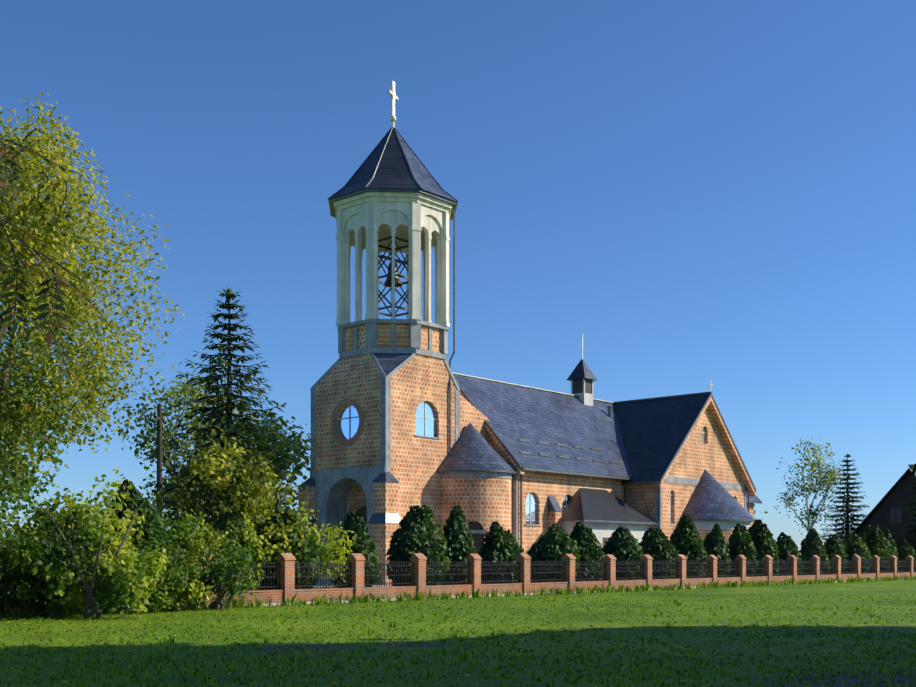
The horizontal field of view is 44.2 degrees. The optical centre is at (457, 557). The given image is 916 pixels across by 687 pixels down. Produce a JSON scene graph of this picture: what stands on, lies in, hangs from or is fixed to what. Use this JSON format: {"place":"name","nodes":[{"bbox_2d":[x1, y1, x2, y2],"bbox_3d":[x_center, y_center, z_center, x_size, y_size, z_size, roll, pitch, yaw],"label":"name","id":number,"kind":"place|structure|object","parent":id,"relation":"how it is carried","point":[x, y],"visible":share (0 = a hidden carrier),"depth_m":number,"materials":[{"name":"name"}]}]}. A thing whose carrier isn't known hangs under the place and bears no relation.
{"place":"outdoors","nodes":[
{"label":"outdoors","id":0,"kind":"place"},
{"bbox_2d":[0,137,123,398],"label":"tree branches","id":1,"kind":"object","parent":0,"point":[49,337],"visible":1,"depth_m":3.47,"materials":[{"name":"green plant"}]},
{"bbox_2d":[0,574,915,686],"bbox_3d":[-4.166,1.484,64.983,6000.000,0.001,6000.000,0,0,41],"label":"ground","id":2,"kind":"structure","parent":0,"point":[906,589],"depth_m":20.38,"materials":[{"name":"green plant"}]},
{"bbox_2d":[0,509,15,545],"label":"hedge bush","id":3,"kind":"object","parent":2,"relation":"on","point":[3,514],"visible":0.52,"depth_m":29.10,"materials":[{"name":"green plant"}]},
{"bbox_2d":[0,541,27,590],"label":"vine bush","id":4,"kind":"object","parent":2,"relation":"on","point":[10,571],"visible":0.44,"depth_m":27.53,"materials":[{"name":"green plant"}]},
{"bbox_2d":[0,473,28,535],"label":"tree","id":5,"kind":"object","parent":2,"relation":"on","point":[6,488],"visible":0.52,"depth_m":31.42,"materials":[{"name":"green plant"}]},
{"bbox_2d":[0,393,45,525],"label":"tree","id":6,"kind":"object","parent":2,"relation":"on","point":[24,496],"visible":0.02,"depth_m":71.33,"materials":[{"name":"green plant"}]},
{"bbox_2d":[0,526,45,607],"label":"weed bush","id":7,"kind":"object","parent":2,"relation":"on","point":[19,593],"visible":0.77,"depth_m":27.26,"materials":[{"name":"green plant"}]},
{"bbox_2d":[0,344,75,500],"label":"tree","id":8,"kind":"object","parent":2,"relation":"on","point":[51,448],"visible":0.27,"depth_m":47.34,"materials":[{"name":"green plant"}]},
{"bbox_2d":[0,529,91,616],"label":"weed bush","id":9,"kind":"object","parent":2,"relation":"on","point":[30,579],"visible":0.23,"depth_m":28.00,"materials":[{"name":"green plant"}]},
{"bbox_2d":[1,483,100,594],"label":"hedge bush","id":10,"kind":"object","parent":2,"relation":"on","point":[35,510],"visible":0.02,"depth_m":31.86,"materials":[{"name":"green plant"}]},
{"bbox_2d":[0,329,109,519],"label":"tree","id":11,"kind":"object","parent":2,"relation":"on","point":[29,498],"visible":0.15,"depth_m":56.23,"materials":[{"name":"green plant"}]},
{"bbox_2d":[0,465,144,601],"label":"hedge bush","id":12,"kind":"object","parent":2,"relation":"on","point":[118,524],"visible":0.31,"depth_m":29.57,"materials":[{"name":"green plant"}]},
{"bbox_2d":[13,493,169,618],"bbox_3d":[-8.881,-0.036,27.730,3.539,3.101,2.914,0,0,-14],"label":"vine bush","id":13,"kind":"object","parent":2,"relation":"on","point":[64,567],"visible":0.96,"depth_m":27.39,"materials":[{"name":"green plant"}]},
{"bbox_2d":[0,93,184,497],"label":"willow tree","id":14,"kind":"object","parent":2,"relation":"on","point":[38,209],"visible":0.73,"depth_m":27.27,"materials":[{"name":"green plant"}]},
{"bbox_2d":[53,536,168,614],"bbox_3d":[-9.383,0.394,29.797,3.256,2.415,2.916,0,0,41],"label":"weed bush","id":15,"kind":"object","parent":2,"relation":"on","point":[112,611],"visible":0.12,"depth_m":29.45,"materials":[{"name":"green plant"}]},
{"bbox_2d":[100,479,174,559],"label":"thuja shrub","id":16,"kind":"object","parent":2,"relation":"on","point":[151,522],"visible":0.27,"depth_m":32.73,"materials":[{"name":"green plant"}]},
{"bbox_2d":[113,507,203,574],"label":"hedge bush","id":17,"kind":"object","parent":2,"relation":"on","point":[160,545],"visible":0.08,"depth_m":32.60,"materials":[{"name":"green plant"}]},
{"bbox_2d":[119,542,212,611],"bbox_3d":[-8.142,0.565,31.039,2.968,2.039,2.808,0,0,41],"label":"weed bush","id":18,"kind":"object","parent":2,"relation":"on","point":[200,587],"visible":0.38,"depth_m":30.74,"materials":[{"name":"green plant"}]},
{"bbox_2d":[122,535,210,612],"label":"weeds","id":19,"kind":"object","parent":2,"relation":"on","point":[169,581],"visible":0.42,"depth_m":30.14,"materials":[{"name":"green plant"}]},
{"bbox_2d":[154,399,203,515],"bbox_3d":[-13.002,-2.901,52.018,2.372,8.770,1.226,0,0,-32],"label":"street lamp pole","id":20,"kind":"object","parent":2,"relation":"on","point":[159,418],"visible":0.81,"depth_m":51.52,"materials":[{"name":"grey metal"}]},
{"bbox_2d":[111,362,255,506],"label":"tree","id":21,"kind":"object","parent":2,"relation":"on","point":[170,430],"visible":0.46,"depth_m":77.25,"materials":[{"name":"green plant"}]},
{"bbox_2d":[164,507,257,591],"bbox_3d":[-8.432,-0.001,37.033,3.279,3.220,3.760,0,0,22],"label":"hedge bush","id":22,"kind":"object","parent":2,"relation":"on","point":[196,513],"depth_m":36.50,"materials":[{"name":"green plant"}]},
{"bbox_2d":[172,534,259,609],"bbox_3d":[-6.890,0.406,32.483,2.841,2.226,3.201,0,0,15],"label":"weed bush","id":23,"kind":"object","parent":2,"relation":"on","point":[217,574],"visible":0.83,"depth_m":31.71,"materials":[{"name":"green plant"}]},
{"bbox_2d":[169,508,276,588],"bbox_3d":[-7.328,0.010,34.551,3.198,3.004,2.756,0,0,-26],"label":"hedge bush","id":24,"kind":"object","parent":2,"relation":"on","point":[189,540],"visible":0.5,"depth_m":34.24,"materials":[{"name":"green plant"}]},
{"bbox_2d":[146,426,308,589],"bbox_3d":[-7.714,-1.401,37.176,6.656,5.878,4.338,0,0,32],"label":"bush","id":25,"kind":"object","parent":2,"relation":"on","point":[215,491],"visible":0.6,"depth_m":36.55,"materials":[{"name":"green plant"}]},
{"bbox_2d":[204,510,265,589],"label":"thuja shrub","id":26,"kind":"object","parent":2,"relation":"on","point":[221,521],"visible":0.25,"depth_m":35.41,"materials":[{"name":"green plant"}]},
{"bbox_2d":[144,287,336,591],"bbox_3d":[-8.566,-4.446,45.350,8.123,12.720,8.437,0,0,-2],"label":"conifer tree","id":27,"kind":"object","parent":2,"relation":"on","point":[230,405],"visible":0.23,"depth_m":44.72,"materials":[{"name":"green plant"}]},
{"bbox_2d":[189,397,318,527],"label":"tree","id":28,"kind":"object","parent":2,"relation":"on","point":[297,446],"visible":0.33,"depth_m":65.32,"materials":[{"name":"green plant"}]},
{"bbox_2d":[256,508,321,589],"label":"thuja shrub","id":29,"kind":"object","parent":2,"relation":"on","point":[307,548],"visible":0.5,"depth_m":36.71,"materials":[{"name":"green plant"}]},
{"bbox_2d":[247,501,355,583],"bbox_3d":[-5.487,-0.203,38.081,3.353,3.433,4.294,0,0,41],"label":"hedge bush","id":30,"kind":"object","parent":2,"relation":"on","point":[327,554],"visible":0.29,"depth_m":38.10,"materials":[{"name":"green plant"}]},
{"bbox_2d":[330,511,381,587],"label":"thuja shrub","id":31,"kind":"object","parent":2,"relation":"on","point":[358,527],"visible":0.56,"depth_m":39.52,"materials":[{"name":"green plant"}]},
{"bbox_2d":[386,505,451,585],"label":"thuja shrub","id":32,"kind":"object","parent":2,"relation":"on","point":[414,533],"visible":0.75,"depth_m":41.57,"materials":[{"name":"green plant"}]},
{"bbox_2d":[313,582,530,587],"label":"church yard paving","id":33,"kind":"structure","parent":2,"relation":"on","point":[372,585],"depth_m":56.60,"materials":[{"name":"grey stone"}]},
{"bbox_2d":[0,553,915,616],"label":"fence","id":34,"kind":"object","parent":2,"relation":"on","point":[778,570],"visible":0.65,"depth_m":43.96,"materials":[{"name":"brick"}]},
{"bbox_2d":[440,505,481,584],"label":"thuja shrub","id":35,"kind":"object","parent":2,"relation":"on","point":[458,535],"visible":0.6,"depth_m":43.50,"materials":[{"name":"green plant"}]},
{"bbox_2d":[478,521,523,583],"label":"thuja shrub","id":36,"kind":"object","parent":2,"relation":"on","point":[501,545],"visible":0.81,"depth_m":45.68,"materials":[{"name":"green plant"}]},
{"bbox_2d":[527,523,580,582],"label":"thuja shrub","id":37,"kind":"object","parent":2,"relation":"on","point":[557,544],"visible":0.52,"depth_m":48.24,"materials":[{"name":"green plant"}]},
{"bbox_2d":[570,521,606,580],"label":"thuja shrub","id":38,"kind":"object","parent":2,"relation":"on","point":[583,536],"visible":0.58,"depth_m":50.05,"materials":[{"name":"green plant"}]},
{"bbox_2d":[602,526,643,579],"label":"thuja shrub","id":39,"kind":"object","parent":2,"relation":"on","point":[622,545],"visible":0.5,"depth_m":52.18,"materials":[{"name":"green plant"}]},
{"bbox_2d":[638,527,677,578],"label":"thuja shrub","id":40,"kind":"object","parent":2,"relation":"on","point":[656,544],"visible":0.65,"depth_m":54.45,"materials":[{"name":"green plant"}]},
{"bbox_2d":[670,514,706,577],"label":"thuja shrub","id":41,"kind":"object","parent":2,"relation":"on","point":[686,540],"visible":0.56,"depth_m":56.98,"materials":[{"name":"green plant"}]},
{"bbox_2d":[703,523,730,576],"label":"thuja shrub","id":42,"kind":"object","parent":2,"relation":"on","point":[714,543],"visible":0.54,"depth_m":59.01,"materials":[{"name":"green plant"}]},
{"bbox_2d":[726,523,757,576],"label":"thuja shrub","id":43,"kind":"object","parent":2,"relation":"on","point":[739,541],"visible":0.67,"depth_m":60.78,"materials":[{"name":"green plant"}]},
{"bbox_2d":[747,519,778,575],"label":"thuja shrub","id":44,"kind":"object","parent":2,"relation":"on","point":[761,535],"visible":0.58,"depth_m":63.21,"materials":[{"name":"green plant"}]},
{"bbox_2d":[776,532,801,574],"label":"thuja shrub","id":45,"kind":"object","parent":2,"relation":"on","point":[787,545],"visible":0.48,"depth_m":65.75,"materials":[{"name":"green plant"}]},
{"bbox_2d":[774,438,847,534],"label":"birch tree","id":46,"kind":"object","parent":2,"relation":"on","point":[830,473],"visible":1,"depth_m":102.95,"materials":[{"name":"green plant"}]},
{"bbox_2d":[799,528,829,574],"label":"thuja shrub","id":47,"kind":"object","parent":2,"relation":"on","point":[811,544],"visible":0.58,"depth_m":68.17,"materials":[{"name":"green plant"}]},
{"bbox_2d":[823,534,847,573],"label":"thuja shrub","id":48,"kind":"object","parent":2,"relation":"on","point":[832,545],"visible":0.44,"depth_m":70.55,"materials":[{"name":"green plant"}]},
{"bbox_2d":[818,454,872,542],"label":"spruce","id":49,"kind":"object","parent":2,"relation":"on","point":[847,506],"visible":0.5,"depth_m":103.09,"materials":[{"name":"green plant"}]},
{"bbox_2d":[840,533,872,573],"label":"thuja shrub","id":50,"kind":"object","parent":2,"relation":"on","point":[857,546],"visible":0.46,"depth_m":72.84,"materials":[{"name":"green plant"}]},
{"bbox_2d":[860,525,894,572],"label":"thuja shrub","id":51,"kind":"object","parent":2,"relation":"on","point":[878,544],"visible":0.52,"depth_m":75.01,"materials":[{"name":"green plant"}]},
{"bbox_2d":[851,464,915,549],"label":"neighbour house","id":52,"kind":"structure","parent":2,"relation":"on","point":[888,512],"depth_m":100.60,"materials":[{"name":"brick"}]},
{"bbox_2d":[884,529,899,572],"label":"thuja shrub","id":53,"kind":"object","parent":2,"relation":"on","point":[889,536],"visible":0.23,"depth_m":77.99,"materials":[{"name":"green plant"}]},
{"bbox_2d":[896,537,915,572],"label":"thuja shrub","id":54,"kind":"object","parent":2,"relation":"on","point":[905,549],"visible":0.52,"depth_m":80.47,"materials":[{"name":"green plant"}]},
{"bbox_2d":[898,476,915,547],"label":"spruce","id":55,"kind":"object","parent":2,"relation":"on","point":[913,530],"visible":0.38,"depth_m":92.59,"materials":[{"name":"green plant"}]},
{"bbox_2d":[0,0,915,550],"label":"sky","id":56,"kind":"structure","parent":0,"point":[722,192],"materials":[{"name":"blue"}]},
{"bbox_2d":[298,82,761,584],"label":"church","id":57,"kind":"structure","parent":0,"point":[404,417],"depth_m":64.29,"materials":[{"name":"brick"}]},
{"bbox_2d":[912,464,915,476],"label":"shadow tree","id":58,"kind":"object","parent":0,"point":[913,471],"visible":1,"depth_m":23.13,"materials":[{"name":"green plant"}]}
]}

